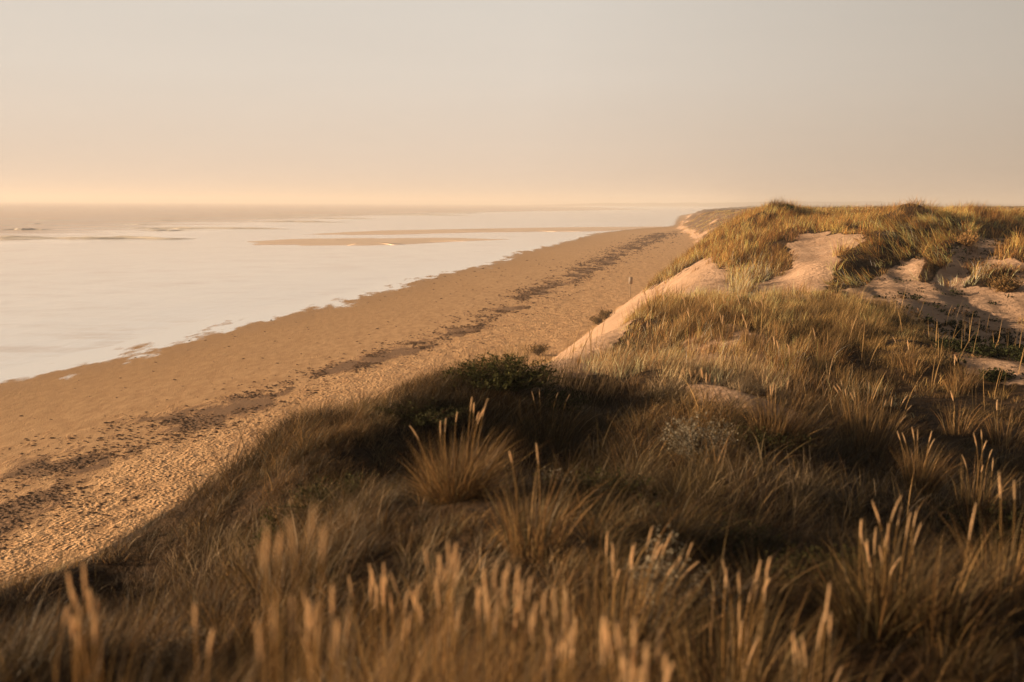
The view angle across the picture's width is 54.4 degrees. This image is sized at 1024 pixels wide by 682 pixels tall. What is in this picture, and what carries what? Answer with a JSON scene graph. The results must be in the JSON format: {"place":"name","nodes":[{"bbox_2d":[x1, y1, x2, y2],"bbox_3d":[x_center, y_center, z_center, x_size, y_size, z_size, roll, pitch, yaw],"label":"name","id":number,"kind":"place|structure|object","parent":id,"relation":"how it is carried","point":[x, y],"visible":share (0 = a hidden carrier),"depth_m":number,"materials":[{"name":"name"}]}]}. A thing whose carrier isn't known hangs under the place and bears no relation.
{"place":"outdoors","nodes":[
{"label":"outdoors","id":0,"kind":"place"},
{"bbox_2d":[0,201,662,246],"bbox_3d":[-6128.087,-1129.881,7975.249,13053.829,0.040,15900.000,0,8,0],"label":"sea","id":1,"kind":"structure","parent":0,"point":[95,218],"depth_m":861.94,"materials":[{"name":"liquid"}]},
{"bbox_2d":[0,210,493,239],"bbox_3d":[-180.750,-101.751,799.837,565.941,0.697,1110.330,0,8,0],"label":"wave foam","id":2,"kind":"object","parent":1,"relation":"on","point":[88,237],"visible":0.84,"depth_m":385.63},
{"bbox_2d":[0,212,696,586],"bbox_3d":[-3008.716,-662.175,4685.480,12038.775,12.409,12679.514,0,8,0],"label":"beach","id":3,"kind":"structure","parent":0,"point":[124,382],"depth_m":61.64,"materials":[{"name":"beige sand"}]},
{"bbox_2d":[0,230,694,577],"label":"seaweed","id":4,"kind":"object","parent":3,"relation":"on","point":[75,462],"visible":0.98,"depth_m":47.02,"materials":[{"name":"brown plant"}]},
{"bbox_2d":[522,342,550,355],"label":"tuft","id":5,"kind":"object","parent":3,"relation":"on","point":[539,349],"visible":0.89,"depth_m":66.38,"materials":[{"name":"brown plant"}]},
{"bbox_2d":[586,314,606,324],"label":"tuft","id":6,"kind":"object","parent":3,"relation":"on","point":[598,320],"visible":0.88,"depth_m":82.80,"materials":[{"name":"brown plant"}]},
{"bbox_2d":[596,307,614,317],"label":"tuft","id":7,"kind":"object","parent":3,"relation":"on","point":[603,312],"visible":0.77,"depth_m":87.20,"materials":[{"name":"brown plant"}]},
{"bbox_2d":[628,277,632,296],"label":"beach sign","id":8,"kind":"object","parent":3,"relation":"on","point":[630,280],"visible":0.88,"depth_m":107.48,"materials":[{"name":"beige wood"}]},
{"bbox_2d":[0,204,727,367],"bbox_3d":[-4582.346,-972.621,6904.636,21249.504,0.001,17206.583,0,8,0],"label":"shallow water","id":9,"kind":"structure","parent":0,"point":[56,300],"depth_m":153.96,"materials":[{"name":"white liquid"}]},
{"bbox_2d":[248,238,505,245],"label":"sandbar","id":10,"kind":"structure","parent":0,"point":[353,241],"depth_m":265.44,"materials":[{"name":"beige sand"}]},
{"bbox_2d":[318,227,653,234],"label":"sandbar","id":11,"kind":"structure","parent":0,"point":[435,231],"depth_m":374.60,"materials":[{"name":"beige sand"}]},
{"bbox_2d":[0,203,1023,681],"bbox_3d":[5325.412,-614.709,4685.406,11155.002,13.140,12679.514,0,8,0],"label":"dunes","id":12,"kind":"structure","parent":0,"point":[816,249],"depth_m":11.42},
{"bbox_2d":[0,562,358,681],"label":"marram tussock","id":13,"kind":"object","parent":12,"relation":"on","point":[78,638],"visible":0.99,"depth_m":2.66,"materials":[{"name":"plant"}]},
{"bbox_2d":[141,620,222,681],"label":"flowering plant","id":14,"kind":"object","parent":12,"relation":"on","point":[179,648],"visible":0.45,"depth_m":5.30,"materials":[{"name":"brown plant"}]},
{"bbox_2d":[247,526,270,555],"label":"leafy plant","id":15,"kind":"object","parent":12,"relation":"on","point":[258,539],"visible":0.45,"depth_m":8.51,"materials":[{"name":"brown plant"}]},
{"bbox_2d":[111,604,413,681],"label":"marram tussock","id":16,"kind":"object","parent":12,"relation":"on","point":[211,633],"visible":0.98,"depth_m":2.87,"materials":[{"name":"plant"}]},
{"bbox_2d":[258,503,280,548],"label":"leafy plant","id":17,"kind":"object","parent":12,"relation":"on","point":[272,527],"visible":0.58,"depth_m":8.68,"materials":[{"name":"green plant"}]},
{"bbox_2d":[293,658,374,681],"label":"silvery plant","id":18,"kind":"object","parent":12,"relation":"on","point":[336,676],"visible":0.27,"depth_m":4.13,"materials":[{"name":"brown plant"}]},
{"bbox_2d":[273,471,407,518],"bbox_3d":[-1.489,1.385,8.881,1.208,0.383,1.283,0,8,0],"label":"scrub","id":19,"kind":"object","parent":12,"relation":"on","point":[347,481],"visible":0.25,"depth_m":8.86,"materials":[{"name":"brown plant"}]},
{"bbox_2d":[130,503,613,681],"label":"marram tussock","id":20,"kind":"object","parent":12,"relation":"on","point":[274,622],"visible":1,"depth_m":2.08,"materials":[{"name":"plant"}]},
{"bbox_2d":[215,584,543,681],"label":"marram tussock","id":21,"kind":"object","parent":12,"relation":"on","point":[334,631],"visible":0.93,"depth_m":2.75,"materials":[{"name":"plant"}]},
{"bbox_2d":[262,563,527,681],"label":"marram tussock","id":22,"kind":"object","parent":12,"relation":"on","point":[383,582],"visible":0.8,"depth_m":3.85,"materials":[{"name":"plant"}]},
{"bbox_2d":[368,397,481,429],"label":"scrub","id":23,"kind":"object","parent":12,"relation":"on","point":[428,418],"visible":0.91,"depth_m":11.91,"materials":[{"name":"green plant"}]},
{"bbox_2d":[379,398,553,515],"bbox_3d":[-0.353,0.843,7.619,1.522,0.875,1.541,0,8,0],"label":"marram tussock","id":24,"kind":"object","parent":12,"relation":"on","point":[469,487],"visible":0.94,"depth_m":7.56,"materials":[{"name":"plant"}]},
{"bbox_2d":[286,538,655,681],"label":"marram tussock","id":25,"kind":"object","parent":12,"relation":"on","point":[444,574],"visible":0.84,"depth_m":3.41,"materials":[{"name":"plant"}]},
{"bbox_2d":[439,351,562,393],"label":"shrub","id":26,"kind":"object","parent":12,"relation":"on","point":[514,376],"visible":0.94,"depth_m":13.00,"materials":[{"name":"green plant"}]},
{"bbox_2d":[0,352,1023,681],"bbox_3d":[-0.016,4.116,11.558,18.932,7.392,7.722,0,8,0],"label":"marram grass","id":27,"kind":"structure","parent":12,"relation":"on","point":[690,464],"depth_m":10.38,"materials":[{"name":"brown plant"}]},
{"bbox_2d":[0,381,1023,681],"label":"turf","id":28,"kind":"structure","parent":12,"relation":"on","point":[600,541],"depth_m":8.47,"materials":[{"name":"brown plant"}]},
{"bbox_2d":[470,442,615,563],"bbox_3d":[0.218,0.982,6.126,1.003,0.739,0.897,0,8,0],"label":"marram tussock","id":29,"kind":"object","parent":12,"relation":"on","point":[514,535],"visible":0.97,"depth_m":6.10,"materials":[{"name":"plant"}]},
{"bbox_2d":[379,562,724,681],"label":"marram tussock","id":30,"kind":"object","parent":12,"relation":"on","point":[505,598],"visible":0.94,"depth_m":3.22,"materials":[{"name":"plant"}]},
{"bbox_2d":[505,388,602,451],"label":"marram tussock","id":31,"kind":"object","parent":12,"relation":"on","point":[541,427],"visible":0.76,"depth_m":12.63,"materials":[{"name":"plant"}]},
{"bbox_2d":[520,385,590,412],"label":"shrub","id":32,"kind":"object","parent":12,"relation":"on","point":[559,396],"visible":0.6,"depth_m":13.34,"materials":[{"name":"green plant"}]},
{"bbox_2d":[541,466,571,482],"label":"silvery plant","id":33,"kind":"object","parent":12,"relation":"on","point":[553,473],"visible":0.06,"depth_m":8.91,"materials":[{"name":"grey plant"}]},
{"bbox_2d":[408,585,752,681],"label":"marram tussock","id":34,"kind":"object","parent":12,"relation":"on","point":[571,638],"visible":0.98,"depth_m":3.04,"materials":[{"name":"plant"}]},
{"bbox_2d":[529,464,670,516],"bbox_3d":[0.672,1.169,7.642,1.112,0.327,1.239,0,8,0],"label":"scrub","id":35,"kind":"object","parent":12,"relation":"on","point":[615,488],"visible":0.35,"depth_m":7.61,"materials":[{"name":"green plant"}]},
{"bbox_2d":[621,338,647,354],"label":"shrub","id":36,"kind":"object","parent":12,"relation":"on","point":[634,347],"visible":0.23,"depth_m":23.20,"materials":[{"name":"brown plant"}]},
{"bbox_2d":[513,525,767,681],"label":"marram tussock","id":37,"kind":"object","parent":12,"relation":"on","point":[639,626],"visible":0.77,"depth_m":4.97,"materials":[{"name":"plant"}]},
{"bbox_2d":[641,321,670,347],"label":"marram tussock","id":38,"kind":"object","parent":12,"relation":"on","point":[654,338],"visible":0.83,"depth_m":23.89,"materials":[{"name":"plant"}]},
{"bbox_2d":[641,290,671,315],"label":"marram tussock","id":39,"kind":"object","parent":12,"relation":"on","point":[653,304],"visible":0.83,"depth_m":26.28,"materials":[{"name":"plant"}]},
{"bbox_2d":[511,615,804,681],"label":"marram tussock","id":40,"kind":"object","parent":12,"relation":"on","point":[623,668],"visible":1,"depth_m":2.61,"materials":[{"name":"plant"}]},
{"bbox_2d":[620,524,708,632],"bbox_3d":[0.796,1.270,5.237,0.466,0.611,0.425,-5,9,-33],"label":"silvery plant","id":41,"kind":"object","parent":12,"relation":"on","point":[648,560],"visible":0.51,"depth_m":5.23,"materials":[{"name":"grey plant"}]},
{"bbox_2d":[656,294,678,321],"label":"marram tussock","id":42,"kind":"object","parent":12,"relation":"on","point":[663,313],"visible":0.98,"depth_m":25.07,"materials":[{"name":"plant"}]},
{"bbox_2d":[675,294,706,322],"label":"marram tussock","id":43,"kind":"object","parent":12,"relation":"on","point":[686,313],"visible":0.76,"depth_m":24.60,"materials":[{"name":"plant"}]},
{"bbox_2d":[680,307,708,335],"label":"marram tussock","id":44,"kind":"object","parent":12,"relation":"on","point":[687,322],"visible":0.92,"depth_m":23.63,"materials":[{"name":"plant"}]},
{"bbox_2d":[658,411,739,463],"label":"silvery plant","id":45,"kind":"object","parent":12,"relation":"on","point":[688,439],"visible":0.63,"depth_m":9.95,"materials":[{"name":"grey plant"}]},
{"bbox_2d":[690,293,722,313],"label":"marram tussock","id":46,"kind":"object","parent":12,"relation":"on","point":[701,305],"visible":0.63,"depth_m":25.13,"materials":[{"name":"plant"}]},
{"bbox_2d":[667,367,754,435],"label":"marram tussock","id":47,"kind":"object","parent":12,"relation":"on","point":[690,404],"visible":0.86,"depth_m":11.31,"materials":[{"name":"plant"}]},
{"bbox_2d":[410,276,1023,435],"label":"marram grass","id":48,"kind":"structure","parent":12,"relation":"on","point":[661,361],"depth_m":20.68,"materials":[{"name":"brown plant"}]},
{"bbox_2d":[701,298,734,328],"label":"marram tussock","id":49,"kind":"object","parent":12,"relation":"on","point":[713,317],"visible":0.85,"depth_m":23.73,"materials":[{"name":"plant"}]},
{"bbox_2d":[693,568,745,631],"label":"silvery plant","id":50,"kind":"object","parent":12,"relation":"on","point":[716,603],"visible":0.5,"depth_m":5.25,"materials":[{"name":"grey plant"}]},
{"bbox_2d":[651,507,792,573],"bbox_3d":[1.320,1.393,6.846,1.201,0.331,1.260,0,8,0],"label":"scrub","id":51,"kind":"object","parent":12,"relation":"on","point":[741,543],"visible":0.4,"depth_m":6.80,"materials":[{"name":"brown plant"}]},
{"bbox_2d":[709,313,746,341],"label":"marram tussock","id":52,"kind":"object","parent":12,"relation":"on","point":[724,333],"visible":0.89,"depth_m":22.57,"materials":[{"name":"plant"}]},
{"bbox_2d":[714,296,745,323],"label":"marram tussock","id":53,"kind":"object","parent":12,"relation":"on","point":[730,318],"visible":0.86,"depth_m":24.13,"materials":[{"name":"plant"}]},
{"bbox_2d":[734,293,762,321],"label":"marram tussock","id":54,"kind":"object","parent":12,"relation":"on","point":[749,315],"visible":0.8,"depth_m":24.17,"materials":[{"name":"plant"}]},
{"bbox_2d":[737,314,766,348],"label":"marram tussock","id":55,"kind":"object","parent":12,"relation":"on","point":[748,342],"visible":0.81,"depth_m":21.55,"materials":[{"name":"plant"}]},
{"bbox_2d":[630,556,885,681],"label":"marram tussock","id":56,"kind":"object","parent":12,"relation":"on","point":[731,666],"visible":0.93,"depth_m":4.45,"materials":[{"name":"plant"}]},
{"bbox_2d":[745,299,772,327],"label":"marram tussock","id":57,"kind":"object","parent":12,"relation":"on","point":[758,319],"visible":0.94,"depth_m":23.52,"materials":[{"name":"plant"}]},
{"bbox_2d":[712,422,816,455],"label":"scrub","id":58,"kind":"object","parent":12,"relation":"on","point":[782,441],"visible":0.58,"depth_m":10.52,"materials":[{"name":"brown plant"}]},
{"bbox_2d":[757,293,786,321],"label":"marram tussock","id":59,"kind":"object","parent":12,"relation":"on","point":[767,310],"visible":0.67,"depth_m":24.17,"materials":[{"name":"plant"}]},
{"bbox_2d":[765,337,798,371],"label":"marram tussock","id":60,"kind":"object","parent":12,"relation":"on","point":[773,360],"visible":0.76,"depth_m":19.81,"materials":[{"name":"plant"}]},
{"bbox_2d":[739,375,827,445],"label":"marram tussock","id":61,"kind":"object","parent":12,"relation":"on","point":[798,422],"visible":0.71,"depth_m":10.96,"materials":[{"name":"plant"}]},
{"bbox_2d":[774,202,794,210],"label":"bush","id":62,"kind":"object","parent":12,"relation":"on","point":[782,207],"visible":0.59,"depth_m":66.84,"materials":[{"name":"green plant"}]},
{"bbox_2d":[562,270,1023,422],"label":"dead stalks","id":63,"kind":"object","parent":12,"relation":"on","point":[805,340],"visible":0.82,"depth_m":20.36,"materials":[{"name":"beige plant"}]},
{"bbox_2d":[781,344,816,380],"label":"marram tussock","id":64,"kind":"object","parent":12,"relation":"on","point":[796,365],"visible":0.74,"depth_m":19.24,"materials":[{"name":"plant"}]},
{"bbox_2d":[807,328,840,358],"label":"marram tussock","id":65,"kind":"object","parent":12,"relation":"on","point":[823,346],"visible":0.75,"depth_m":21.02,"materials":[{"name":"plant"}]},
{"bbox_2d":[626,195,1023,319],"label":"marram grass","id":66,"kind":"structure","parent":12,"relation":"on","point":[872,215],"depth_m":50.67,"materials":[{"name":"brown plant"}]},
{"bbox_2d":[697,583,968,681],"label":"marram tussock","id":67,"kind":"object","parent":12,"relation":"on","point":[820,633],"visible":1,"depth_m":3.62,"materials":[{"name":"plant"}]},
{"bbox_2d":[744,541,923,613],"bbox_3d":[1.897,1.385,5.822,1.038,0.293,1.009,0,8,0],"label":"scrub","id":68,"kind":"object","parent":12,"relation":"on","point":[805,555],"visible":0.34,"depth_m":5.89,"materials":[{"name":"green plant"}]},
{"bbox_2d":[666,205,1023,268],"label":"marram grass","id":69,"kind":"structure","parent":12,"relation":"on","point":[727,211],"depth_m":328.61,"materials":[{"name":"brown plant"}]},
{"bbox_2d":[815,381,939,465],"bbox_3d":[4.441,0.995,12.186,1.570,1.053,1.538,0,8,0],"label":"marram tussock","id":70,"kind":"object","parent":12,"relation":"on","point":[860,437],"visible":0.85,"depth_m":12.13,"materials":[{"name":"plant"}]},
{"bbox_2d":[782,494,1023,650],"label":"marram tussock","id":71,"kind":"object","parent":12,"relation":"on","point":[865,598],"visible":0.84,"depth_m":5.00,"materials":[{"name":"plant"}]},
{"bbox_2d":[885,337,922,367],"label":"marram tussock","id":72,"kind":"object","parent":12,"relation":"on","point":[897,362],"visible":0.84,"depth_m":19.79,"materials":[{"name":"plant"}]},
{"bbox_2d":[892,340,937,376],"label":"marram tussock","id":73,"kind":"object","parent":12,"relation":"on","point":[912,366],"visible":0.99,"depth_m":19.38,"materials":[{"name":"plant"}]},
{"bbox_2d":[818,206,1023,211],"bbox_3d":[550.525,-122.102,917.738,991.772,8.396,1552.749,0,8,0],"label":"scrub","id":74,"kind":"object","parent":12,"relation":"on","point":[934,208],"visible":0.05,"depth_m":1193.00,"materials":[{"name":"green plant"}]},
{"bbox_2d":[918,313,932,323],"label":"sprig","id":75,"kind":"object","parent":12,"relation":"on","point":[929,319],"visible":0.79,"depth_m":28.09,"materials":[{"name":"green plant"}]},
{"bbox_2d":[828,237,1023,382],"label":"ground cover","id":76,"kind":"object","parent":12,"relation":"on","point":[919,257],"visible":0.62,"depth_m":32.74,"materials":[{"name":"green plant"}]},
{"bbox_2d":[884,427,973,498],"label":"marram tussock","id":77,"kind":"object","parent":12,"relation":"on","point":[919,479],"visible":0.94,"depth_m":10.08,"materials":[{"name":"plant"}]},
{"bbox_2d":[840,503,1023,652],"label":"marram tussock","id":78,"kind":"object","parent":12,"relation":"on","point":[967,612],"visible":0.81,"depth_m":4.81,"materials":[{"name":"plant"}]},
{"bbox_2d":[930,336,961,344],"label":"dark plant","id":79,"kind":"object","parent":12,"relation":"on","point":[943,341],"visible":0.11,"depth_m":23.19,"materials":[{"name":"green plant"}]},
{"bbox_2d":[944,318,955,325],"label":"sprig","id":80,"kind":"object","parent":12,"relation":"on","point":[952,323],"visible":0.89,"depth_m":29.93,"materials":[{"name":"green plant"}]},
{"bbox_2d":[933,338,972,352],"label":"dark plant","id":81,"kind":"object","parent":12,"relation":"on","point":[946,345],"visible":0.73,"depth_m":21.63,"materials":[{"name":"green plant"}]},
{"bbox_2d":[948,327,963,338],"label":"sprig","id":82,"kind":"object","parent":12,"relation":"on","point":[957,333],"visible":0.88,"depth_m":26.91,"materials":[{"name":"green plant"}]},
{"bbox_2d":[951,321,964,329],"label":"sprig","id":83,"kind":"object","parent":12,"relation":"on","point":[959,326],"visible":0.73,"depth_m":29.58,"materials":[{"name":"green plant"}]},
{"bbox_2d":[935,356,987,393],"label":"marram tussock","id":84,"kind":"object","parent":12,"relation":"on","point":[954,382],"visible":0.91,"depth_m":18.20,"materials":[{"name":"plant"}]},
{"bbox_2d":[927,390,1002,436],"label":"marram tussock","id":85,"kind":"object","parent":12,"relation":"on","point":[953,430],"visible":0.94,"depth_m":14.44,"materials":[{"name":"plant"}]},
{"bbox_2d":[908,473,1023,624],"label":"marram tussock","id":86,"kind":"object","parent":12,"relation":"on","point":[1017,592],"visible":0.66,"depth_m":5.36,"materials":[{"name":"plant"}]},
{"bbox_2d":[908,499,1023,556],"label":"scrub","id":87,"kind":"object","parent":12,"relation":"on","point":[962,527],"visible":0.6,"depth_m":8.94,"materials":[{"name":"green plant"}]},
{"bbox_2d":[953,229,978,247],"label":"tuft","id":88,"kind":"object","parent":12,"relation":"on","point":[969,241],"visible":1,"depth_m":42.70,"materials":[{"name":"beige plant"}]},
{"bbox_2d":[946,355,990,389],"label":"marram tussock","id":89,"kind":"object","parent":12,"relation":"on","point":[963,378],"visible":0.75,"depth_m":18.53,"materials":[{"name":"plant"}]},
{"bbox_2d":[965,327,974,333],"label":"sprig","id":90,"kind":"object","parent":12,"relation":"on","point":[968,330],"visible":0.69,"depth_m":29.63,"materials":[{"name":"green plant"}]},
{"bbox_2d":[965,332,980,342],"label":"sprig","id":91,"kind":"object","parent":12,"relation":"on","point":[977,339],"visible":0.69,"depth_m":25.95,"materials":[{"name":"green plant"}]},
{"bbox_2d":[937,430,1023,519],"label":"marram tussock","id":92,"kind":"object","parent":12,"relation":"on","point":[971,494],"visible":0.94,"depth_m":9.46,"materials":[{"name":"plant"}]},
{"bbox_2d":[950,339,1023,359],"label":"dark plant","id":93,"kind":"object","parent":12,"relation":"on","point":[991,351],"visible":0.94,"depth_m":20.97,"materials":[{"name":"green plant"}]},
{"bbox_2d":[988,330,1002,340],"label":"sprig","id":94,"kind":"object","parent":12,"relation":"on","point":[996,335],"visible":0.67,"depth_m":29.39,"materials":[{"name":"green plant"}]},
{"bbox_2d":[976,368,1015,382],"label":"dark plant","id":95,"kind":"object","parent":12,"relation":"on","point":[993,376],"visible":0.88,"depth_m":18.76,"materials":[{"name":"green plant"}]},
{"bbox_2d":[977,400,1023,450],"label":"marram tussock","id":96,"kind":"object","parent":12,"relation":"on","point":[989,434],"visible":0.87,"depth_m":13.53,"materials":[{"name":"plant"}]},
{"bbox_2d":[987,272,1023,292],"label":"tuft","id":97,"kind":"object","parent":12,"relation":"on","point":[1006,284],"visible":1,"depth_m":35.09,"materials":[{"name":"beige plant"}]},
{"bbox_2d":[1004,338,1014,343],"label":"sprig","id":98,"kind":"object","parent":12,"relation":"on","point":[1007,340],"visible":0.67,"depth_m":29.68,"materials":[{"name":"green plant"}]},
{"bbox_2d":[1010,347,1023,363],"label":"dark plant","id":99,"kind":"object","parent":12,"relation":"on","point":[1017,357],"visible":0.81,"depth_m":20.23,"materials":[{"name":"green plant"}]},
{"bbox_2d":[0,0,1023,203],"label":"sky","id":100,"kind":"structure","parent":0,"point":[311,101],"materials":[{"name":"beige"}]},
{"bbox_2d":[551,201,1023,206],"bbox_3d":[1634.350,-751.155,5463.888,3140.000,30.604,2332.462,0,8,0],"label":"hills","id":101,"kind":"structure","parent":0,"point":[731,204],"depth_m":4746.62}
]}

